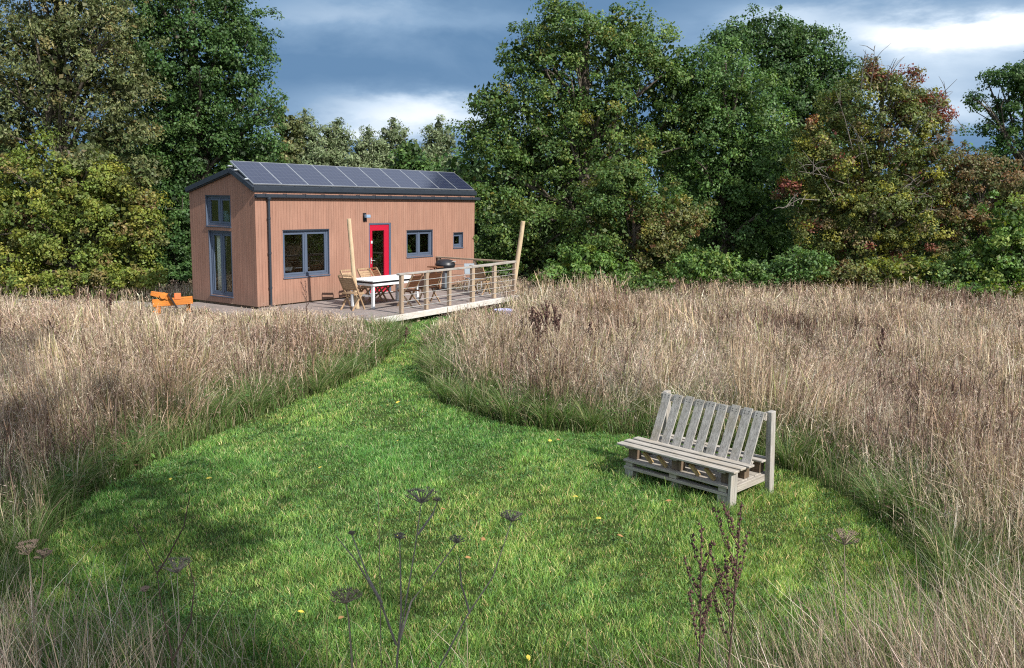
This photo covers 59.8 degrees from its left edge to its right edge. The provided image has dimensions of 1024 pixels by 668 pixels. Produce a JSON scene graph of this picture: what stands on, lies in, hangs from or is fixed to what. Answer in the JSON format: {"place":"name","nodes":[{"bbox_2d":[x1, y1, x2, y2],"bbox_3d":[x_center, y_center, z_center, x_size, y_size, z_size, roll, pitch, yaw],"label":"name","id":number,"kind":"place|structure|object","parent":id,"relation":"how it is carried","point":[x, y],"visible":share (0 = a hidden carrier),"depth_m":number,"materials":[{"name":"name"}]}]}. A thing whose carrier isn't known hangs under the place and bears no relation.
{"place":"outdoors","nodes":[
{"label":"outdoors","id":0,"kind":"place"},
{"bbox_2d":[13,299,151,309],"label":"gravel track","id":1,"kind":"structure","parent":0,"point":[105,302],"depth_m":26.24,"materials":[{"name":"beige gravel"}]},
{"bbox_2d":[463,263,482,292],"bbox_3d":[-1.225,-1.750,27.849,0.484,0.882,0.538,-2,9,-21],"label":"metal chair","id":2,"kind":"object","parent":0,"point":[466,271],"visible":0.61,"depth_m":27.95,"materials":[{"name":"metal"}]},
{"bbox_2d":[0,196,1023,667],"bbox_3d":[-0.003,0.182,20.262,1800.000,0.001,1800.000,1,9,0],"label":"ground","id":3,"kind":"structure","parent":0,"point":[826,482],"depth_m":8.42,"materials":[{"name":"green plant"}]},
{"bbox_2d":[15,539,52,667],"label":"hogweed plant","id":4,"kind":"object","parent":3,"relation":"on","point":[31,546],"visible":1,"depth_m":4.90,"materials":[{"name":"brown plant"}]},
{"bbox_2d":[0,262,168,299],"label":"bramble bush","id":5,"kind":"object","parent":3,"relation":"on","point":[133,276],"visible":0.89,"depth_m":26.78,"materials":[{"name":"green plant"}]},
{"bbox_2d":[0,0,171,272],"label":"willow tree","id":6,"kind":"object","parent":3,"relation":"on","point":[62,31],"visible":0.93,"depth_m":28.57,"materials":[{"name":"green plant"}]},
{"bbox_2d":[0,124,176,294],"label":"hawthorn tree","id":7,"kind":"object","parent":3,"relation":"on","point":[78,206],"visible":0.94,"depth_m":27.27,"materials":[{"name":"green plant"}]},
{"bbox_2d":[106,293,113,313],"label":"dock plant","id":8,"kind":"object","parent":3,"relation":"on","point":[110,301],"visible":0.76,"depth_m":19.12,"materials":[{"name":"brown plant"}]},
{"bbox_2d":[140,585,155,667],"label":"hogweed plant","id":9,"kind":"object","parent":3,"relation":"on","point":[145,588],"visible":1,"depth_m":4.15,"materials":[{"name":"brown plant"}]},
{"bbox_2d":[136,192,191,291],"bbox_3d":[-10.899,-2.843,28.451,2.640,3.397,1.804,1,9,0],"label":"holly bush","id":10,"kind":"object","parent":3,"relation":"on","point":[176,264],"visible":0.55,"depth_m":28.07,"materials":[{"name":"green plant"}]},
{"bbox_2d":[134,496,194,667],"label":"hogweed plant","id":11,"kind":"object","parent":3,"relation":"on","point":[177,650],"visible":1,"depth_m":4.38,"materials":[{"name":"brown plant"}]},
{"bbox_2d":[150,291,192,312],"bbox_3d":[-8.466,-0.677,22.178,0.986,0.791,0.290,-2,9,-16],"label":"bench","id":12,"kind":"object","parent":3,"relation":"on","point":[175,300],"visible":0.87,"depth_m":22.07,"materials":[{"name":"orange paint"}]},
{"bbox_2d":[159,556,191,667],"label":"hogweed plant","id":13,"kind":"object","parent":3,"relation":"on","point":[178,569],"visible":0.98,"depth_m":4.76,"materials":[{"name":"brown plant"}]},
{"bbox_2d":[93,0,292,254],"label":"oak tree","id":14,"kind":"object","parent":3,"relation":"on","point":[185,113],"visible":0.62,"depth_m":31.34,"materials":[{"name":"green plant"}]},
{"bbox_2d":[256,106,307,163],"bbox_3d":[-10.399,-6.451,39.540,2.840,7.167,2.702,-6,11,-37],"label":"ash tree","id":15,"kind":"object","parent":3,"relation":"on","point":[295,140],"visible":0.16,"depth_m":38.95,"materials":[{"name":"green plant"}]},
{"bbox_2d":[301,281,308,325],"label":"dock plant","id":16,"kind":"object","parent":3,"relation":"on","point":[305,298],"visible":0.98,"depth_m":19.70,"materials":[{"name":"brown plant"}]},
{"bbox_2d":[288,107,337,165],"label":"poplar tree","id":17,"kind":"object","parent":3,"relation":"on","point":[314,145],"visible":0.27,"depth_m":50.60,"materials":[{"name":"green plant"}]},
{"bbox_2d":[185,161,479,309],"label":"tiny house","id":18,"kind":"structure","parent":3,"relation":"on","point":[284,230],"depth_m":24.94,"materials":[{"name":"brown wood"}]},
{"bbox_2d":[205,195,230,227],"bbox_3d":[-7.747,-3.256,23.589,1.044,0.836,0.150,7,10,34],"label":"window","id":19,"kind":"structure","parent":18,"relation":"in","point":[208,198],"depth_m":23.65,"materials":[{"name":"blue paint"}]},
{"bbox_2d":[208,230,233,297],"bbox_3d":[-7.737,-1.874,23.783,0.964,1.766,0.150,7,10,34],"label":"glass door","id":20,"kind":"structure","parent":18,"relation":"in","point":[212,257],"depth_m":23.87,"materials":[{"name":"blue paint"}]},
{"bbox_2d":[217,235,226,290],"bbox_3d":[-7.789,-1.906,23.955,0.433,1.640,0.044,7,10,34],"label":"curtain","id":21,"kind":"object","parent":18,"relation":"hanging from","point":[219,265],"visible":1,"depth_m":24.00,"materials":[{"name":"white fabric"}]},
{"bbox_2d":[223,211,229,221],"bbox_3d":[-7.675,-3.135,23.864,0.260,0.340,0.260,1,9,0],"label":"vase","id":22,"kind":"object","parent":18,"relation":"in","point":[226,216],"visible":0.71,"depth_m":23.78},
{"bbox_2d":[282,229,330,278],"bbox_3d":[-5.645,-2.208,24.344,0.150,1.306,1.704,7,10,34],"label":"window","id":23,"kind":"structure","parent":18,"relation":"in","point":[325,232],"depth_m":24.39,"materials":[{"name":"blue paint"}]},
{"bbox_2d":[369,223,392,293],"bbox_3d":[-3.980,-2.281,26.764,0.160,2.104,1.010,7,10,34],"label":"door","id":24,"kind":"structure","parent":18,"relation":"in","point":[386,229],"depth_m":26.92,"materials":[{"name":"red paint"}]},
{"bbox_2d":[406,229,432,257],"bbox_3d":[-2.961,-2.869,28.216,0.150,0.866,1.294,7,10,34],"label":"window","id":25,"kind":"structure","parent":18,"relation":"in","point":[430,232],"depth_m":28.31,"materials":[{"name":"blue paint"}]},
{"bbox_2d":[453,232,463,248],"bbox_3d":[-1.843,-3.142,29.825,0.150,0.536,0.554,7,10,34],"label":"window","id":26,"kind":"structure","parent":18,"relation":"in","point":[460,234],"depth_m":29.95,"materials":[{"name":"blue paint"}]},
{"bbox_2d":[163,256,518,322],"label":"wooden deck","id":27,"kind":"structure","parent":3,"relation":"on","point":[449,298],"depth_m":24.19,"materials":[{"name":"grey wood"}]},
{"bbox_2d":[338,275,364,310],"bbox_3d":[-4.156,-1.079,23.062,0.458,0.933,0.576,5,10,25],"label":"folding chair","id":28,"kind":"object","parent":27,"relation":"on","point":[348,283],"visible":0.95,"depth_m":22.95,"materials":[{"name":"brown wood"}]},
{"bbox_2d":[340,269,366,303],"bbox_3d":[-4.343,-1.278,24.340,0.576,0.933,0.458,8,11,39],"label":"folding chair","id":29,"kind":"object","parent":27,"relation":"on","point":[358,287],"visible":0.37,"depth_m":24.38,"materials":[{"name":"brown wood"}]},
{"bbox_2d":[357,268,382,301],"bbox_3d":[-3.975,-1.361,24.925,0.576,0.933,0.458,6,10,31],"label":"folding chair","id":30,"kind":"object","parent":27,"relation":"on","point":[364,273],"visible":0.6,"depth_m":24.94,"materials":[{"name":"brown wood"}]},
{"bbox_2d":[369,267,393,300],"bbox_3d":[-3.713,-1.420,25.339,0.576,0.933,0.458,4,9,17],"label":"folding chair","id":31,"kind":"object","parent":27,"relation":"on","point":[376,272],"visible":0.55,"depth_m":25.30,"materials":[{"name":"brown wood"}]},
{"bbox_2d":[351,274,418,308],"bbox_3d":[-3.456,-1.177,24.326,0.912,0.739,1.960,7,10,34],"label":"garden table","id":32,"kind":"object","parent":27,"relation":"on","point":[373,281],"visible":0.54,"depth_m":23.80,"materials":[{"name":"white paint"}]},
{"bbox_2d":[397,273,423,307],"bbox_3d":[-2.742,-1.196,23.980,0.576,0.933,0.458,6,10,31],"label":"folding chair","id":33,"kind":"object","parent":27,"relation":"on","point":[413,282],"visible":0.82,"depth_m":23.90,"materials":[{"name":"brown wood"}]},
{"bbox_2d":[419,271,442,303],"bbox_3d":[-2.283,-1.323,24.857,0.458,0.933,0.576,-7,12,-41],"label":"folding chair","id":34,"kind":"object","parent":27,"relation":"on","point":[437,276],"visible":0.67,"depth_m":24.80,"materials":[{"name":"brown wood"}]},
{"bbox_2d":[427,259,455,290],"bbox_3d":[-2.213,-1.881,28.265,0.686,0.980,0.985,7,10,34],"label":"barbecue","id":35,"kind":"object","parent":27,"relation":"on","point":[443,263],"visible":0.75,"depth_m":28.20,"materials":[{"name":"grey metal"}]},
{"bbox_2d":[469,265,490,294],"bbox_3d":[-0.973,-1.639,27.061,0.458,0.933,0.576,5,10,25],"label":"folding chair","id":36,"kind":"object","parent":27,"relation":"on","point":[480,274],"visible":0.64,"depth_m":26.94,"materials":[{"name":"brown wood"}]},
{"bbox_2d":[316,117,372,167],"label":"poplar tree","id":37,"kind":"object","parent":3,"relation":"on","point":[339,146],"visible":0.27,"depth_m":51.57,"materials":[{"name":"green plant"}]},
{"bbox_2d":[331,587,361,667],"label":"hogweed plant","id":38,"kind":"object","parent":3,"relation":"on","point":[346,600],"visible":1,"depth_m":4.46,"materials":[{"name":"brown plant"}]},
{"bbox_2d":[347,219,359,308],"bbox_3d":[-4.136,-1.633,23.269,0.338,2.747,0.131,1,9,0],"label":"timber post","id":39,"kind":"object","parent":3,"relation":"on","point":[352,258],"visible":0.73,"depth_m":23.17,"materials":[{"name":"brown wood"}]},
{"bbox_2d":[349,124,393,168],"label":"poplar tree","id":40,"kind":"object","parent":3,"relation":"on","point":[366,142],"visible":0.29,"depth_m":52.64,"materials":[{"name":"green plant"}]},
{"bbox_2d":[378,493,381,667],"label":"hogweed plant","id":41,"kind":"object","parent":3,"relation":"on","point":[380,584],"visible":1,"depth_m":4.87,"materials":[{"name":"brown plant"}]},
{"bbox_2d":[373,116,422,168],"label":"poplar tree","id":42,"kind":"object","parent":3,"relation":"on","point":[393,136],"visible":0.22,"depth_m":53.59,"materials":[{"name":"green plant"}]},
{"bbox_2d":[336,485,464,667],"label":"hogweed plant","id":43,"kind":"object","parent":3,"relation":"on","point":[399,537],"visible":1,"depth_m":4.34,"materials":[{"name":"brown plant"}]},
{"bbox_2d":[380,139,440,171],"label":"alder tree","id":44,"kind":"object","parent":3,"relation":"on","point":[409,156],"visible":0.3,"depth_m":48.68,"materials":[{"name":"green plant"}]},
{"bbox_2d":[412,114,463,172],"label":"poplar tree","id":45,"kind":"object","parent":3,"relation":"on","point":[440,143],"visible":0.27,"depth_m":54.51,"materials":[{"name":"green plant"}]},
{"bbox_2d":[439,510,522,667],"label":"hogweed plant","id":46,"kind":"object","parent":3,"relation":"on","point":[512,518],"visible":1,"depth_m":4.54,"materials":[{"name":"brown plant"}]},
{"bbox_2d":[0,589,1022,667],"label":"foreground green blades","id":47,"kind":"object","parent":3,"relation":"on","point":[255,657],"visible":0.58,"depth_m":6.19,"materials":[{"name":"green plant"}]},
{"bbox_2d":[0,267,1023,660],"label":"meadow grass","id":48,"kind":"structure","parent":3,"relation":"on","point":[766,389],"depth_m":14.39,"materials":[{"name":"beige plant"}]},
{"bbox_2d":[0,281,1023,667],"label":"long green grass","id":49,"kind":"structure","parent":3,"relation":"on","point":[788,453],"depth_m":11.08,"materials":[{"name":"plant"}]},
{"bbox_2d":[494,308,512,318],"bbox_3d":[-0.223,-0.502,22.790,0.500,0.260,0.500,1,9,0],"label":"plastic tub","id":50,"kind":"object","parent":49,"relation":"on","point":[495,310],"visible":0.26,"depth_m":22.74,"materials":[{"name":"plastic"}]},
{"bbox_2d":[0,277,1023,521],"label":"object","id":51,"kind":"object","parent":3,"relation":"on","point":[84,431],"visible":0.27,"depth_m":13.70,"materials":[{"name":"brown plant"}]},
{"bbox_2d":[0,113,1023,272],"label":"distant woodland","id":52,"kind":"object","parent":3,"relation":"on","point":[468,165],"visible":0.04,"depth_m":41.60,"materials":[{"name":"green plant"}]},
{"bbox_2d":[0,534,1023,667],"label":"foreground stalks","id":53,"kind":"object","parent":3,"relation":"on","point":[983,657],"visible":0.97,"depth_m":5.44,"materials":[{"name":"beige plant"}]},
{"bbox_2d":[510,221,524,301],"bbox_3d":[0.142,-2.128,27.276,0.479,2.661,0.158,1,9,0],"label":"timber post","id":54,"kind":"object","parent":3,"relation":"on","point":[519,245],"visible":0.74,"depth_m":27.14,"materials":[{"name":"brown wood"}]},
{"bbox_2d":[526,306,537,334],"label":"dock plant","id":55,"kind":"object","parent":3,"relation":"on","point":[531,317],"visible":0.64,"depth_m":17.66,"materials":[{"name":"brown plant"}]},
{"bbox_2d":[471,181,605,287],"bbox_3d":[0.823,-3.416,31.787,5.529,3.959,3.551,1,9,0],"label":"hazel tree","id":56,"kind":"object","parent":3,"relation":"on","point":[534,250],"visible":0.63,"depth_m":31.36,"materials":[{"name":"green plant"}]},
{"bbox_2d":[533,310,544,345],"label":"dock plant","id":57,"kind":"object","parent":3,"relation":"on","point":[536,320],"visible":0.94,"depth_m":16.75,"materials":[{"name":"brown plant"}]},
{"bbox_2d":[540,301,552,332],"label":"dock plant","id":58,"kind":"object","parent":3,"relation":"on","point":[546,316],"visible":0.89,"depth_m":17.32,"materials":[{"name":"brown plant"}]},
{"bbox_2d":[552,304,556,330],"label":"dock plant","id":59,"kind":"object","parent":3,"relation":"on","point":[554,312],"visible":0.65,"depth_m":18.42,"materials":[{"name":"brown plant"}]},
{"bbox_2d":[554,314,561,335],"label":"dock plant","id":60,"kind":"object","parent":3,"relation":"on","point":[557,321],"visible":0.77,"depth_m":17.75,"materials":[{"name":"brown plant"}]},
{"bbox_2d":[444,0,715,257],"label":"oak tree","id":61,"kind":"object","parent":3,"relation":"on","point":[582,117],"visible":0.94,"depth_m":31.50,"materials":[{"name":"green plant"}]},
{"bbox_2d":[527,240,643,289],"bbox_3d":[2.434,-1.954,28.464,3.900,2.050,1.972,1,9,0],"label":"elder shrub","id":62,"kind":"object","parent":3,"relation":"on","point":[572,259],"visible":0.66,"depth_m":28.19,"materials":[{"name":"green plant"}]},
{"bbox_2d":[585,321,595,347],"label":"dock plant","id":63,"kind":"object","parent":3,"relation":"on","point":[590,326],"visible":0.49,"depth_m":16.68,"materials":[{"name":"brown plant"}]},
{"bbox_2d":[547,151,717,283],"bbox_3d":[3.985,-3.570,29.776,5.676,4.935,3.467,1,9,0],"label":"hawthorn tree","id":64,"kind":"object","parent":3,"relation":"on","point":[626,187],"visible":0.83,"depth_m":29.30,"materials":[{"name":"green plant"}]},
{"bbox_2d":[615,267,675,307],"bbox_3d":[3.905,-1.249,26.095,1.800,1.414,1.158,-2,9,-19],"label":"bush","id":65,"kind":"object","parent":3,"relation":"on","point":[645,280],"visible":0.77,"depth_m":25.97,"materials":[{"name":"green plant"}]},
{"bbox_2d":[617,390,775,508],"bbox_3d":[2.090,1.273,10.222,1.608,1.000,0.847,9,12,44],"label":"pallet bench","id":66,"kind":"object","parent":3,"relation":"on","point":[730,476],"visible":0.98,"depth_m":10.03,"materials":[{"name":"grey wood"}]},
{"bbox_2d":[666,242,747,293],"bbox_3d":[6.055,-1.765,27.456,2.510,2.116,1.810,1,9,0],"label":"bush","id":67,"kind":"object","parent":3,"relation":"on","point":[723,267],"visible":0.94,"depth_m":27.17,"materials":[{"name":"green plant"}]},
{"bbox_2d":[683,523,730,667],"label":"dock plant","id":68,"kind":"object","parent":3,"relation":"on","point":[703,569],"visible":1,"depth_m":4.96,"materials":[{"name":"brown plant"}]},
{"bbox_2d":[648,31,811,283],"bbox_3d":[8.060,-6.072,32.524,5.308,9.162,4.822,-6,11,-38],"label":"maple tree","id":69,"kind":"object","parent":3,"relation":"on","point":[735,189],"visible":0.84,"depth_m":31.62,"materials":[{"name":"green plant"}]},
{"bbox_2d":[709,501,750,667],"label":"dock plant","id":70,"kind":"object","parent":3,"relation":"on","point":[734,577],"visible":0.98,"depth_m":5.10,"materials":[{"name":"brown plant"}]},
{"bbox_2d":[726,256,790,290],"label":"bush","id":71,"kind":"object","parent":3,"relation":"on","point":[756,272],"visible":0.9,"depth_m":27.28,"materials":[{"name":"green plant"}]},
{"bbox_2d":[695,3,873,267],"bbox_3d":[11.767,-8.342,39.081,6.810,11.778,6.507,-6,11,-38],"label":"oak tree","id":72,"kind":"object","parent":3,"relation":"on","point":[791,50],"visible":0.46,"depth_m":37.85,"materials":[{"name":"green plant"}]},
{"bbox_2d":[766,244,838,290],"bbox_3d":[8.978,-1.710,27.514,2.316,2.071,1.733,1,9,0],"label":"bush","id":73,"kind":"object","parent":3,"relation":"on","point":[812,268],"visible":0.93,"depth_m":27.19,"materials":[{"name":"green plant"}]},
{"bbox_2d":[827,527,859,667],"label":"hogweed plant","id":74,"kind":"object","parent":3,"relation":"on","point":[842,537],"visible":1,"depth_m":4.94,"materials":[{"name":"brown plant"}]},
{"bbox_2d":[809,259,882,295],"bbox_3d":[10.294,-1.506,27.525,2.350,1.718,1.443,1,9,0],"label":"bush","id":75,"kind":"object","parent":3,"relation":"on","point":[858,272],"visible":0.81,"depth_m":27.26,"materials":[{"name":"green plant"}]},
{"bbox_2d":[769,45,974,280],"bbox_3d":[11.764,-5.128,29.530,6.848,8.310,3.783,1,9,0],"label":"hawthorn tree","id":76,"kind":"object","parent":3,"relation":"on","point":[861,195],"visible":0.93,"depth_m":29.02,"materials":[{"name":"green plant"}]},
{"bbox_2d":[876,327,885,356],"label":"dock plant","id":77,"kind":"object","parent":3,"relation":"on","point":[882,334],"visible":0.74,"depth_m":15.68,"materials":[{"name":"brown plant"}]},
{"bbox_2d":[856,252,937,300],"bbox_3d":[11.955,-1.578,27.518,2.549,1.919,1.568,1,9,0],"label":"bush","id":78,"kind":"object","parent":3,"relation":"on","point":[897,271],"visible":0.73,"depth_m":27.34,"materials":[{"name":"green plant"}]},
{"bbox_2d":[907,251,983,291],"bbox_3d":[13.433,-1.583,27.553,2.443,1.967,1.711,1,9,0],"label":"bush","id":79,"kind":"object","parent":3,"relation":"on","point":[949,272],"visible":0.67,"depth_m":27.13,"materials":[{"name":"green plant"}]},
{"bbox_2d":[922,141,1023,284],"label":"thorn tree","id":80,"kind":"object","parent":3,"relation":"on","point":[969,176],"visible":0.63,"depth_m":29.16,"materials":[{"name":"green plant"}]},
{"bbox_2d":[944,279,1005,301],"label":"bush","id":81,"kind":"object","parent":3,"relation":"on","point":[979,288],"visible":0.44,"depth_m":25.93,"materials":[{"name":"green plant"}]},
{"bbox_2d":[955,51,1023,175],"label":"oak tree","id":82,"kind":"object","parent":3,"relation":"on","point":[1004,108],"visible":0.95,"depth_m":34.92,"materials":[{"name":"green plant"}]},
{"bbox_2d":[959,189,1023,289],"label":"hazel bush","id":83,"kind":"object","parent":3,"relation":"on","point":[1009,268],"visible":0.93,"depth_m":26.66,"materials":[{"name":"green plant"}]},
{"bbox_2d":[986,281,1023,303],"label":"bush","id":84,"kind":"object","parent":3,"relation":"on","point":[1016,292],"visible":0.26,"depth_m":26.02,"materials":[{"name":"green plant"}]},
{"bbox_2d":[0,0,1023,197],"label":"sky","id":85,"kind":"structure","parent":0,"point":[360,62],"materials":[{"name":"blue"}]}
]}

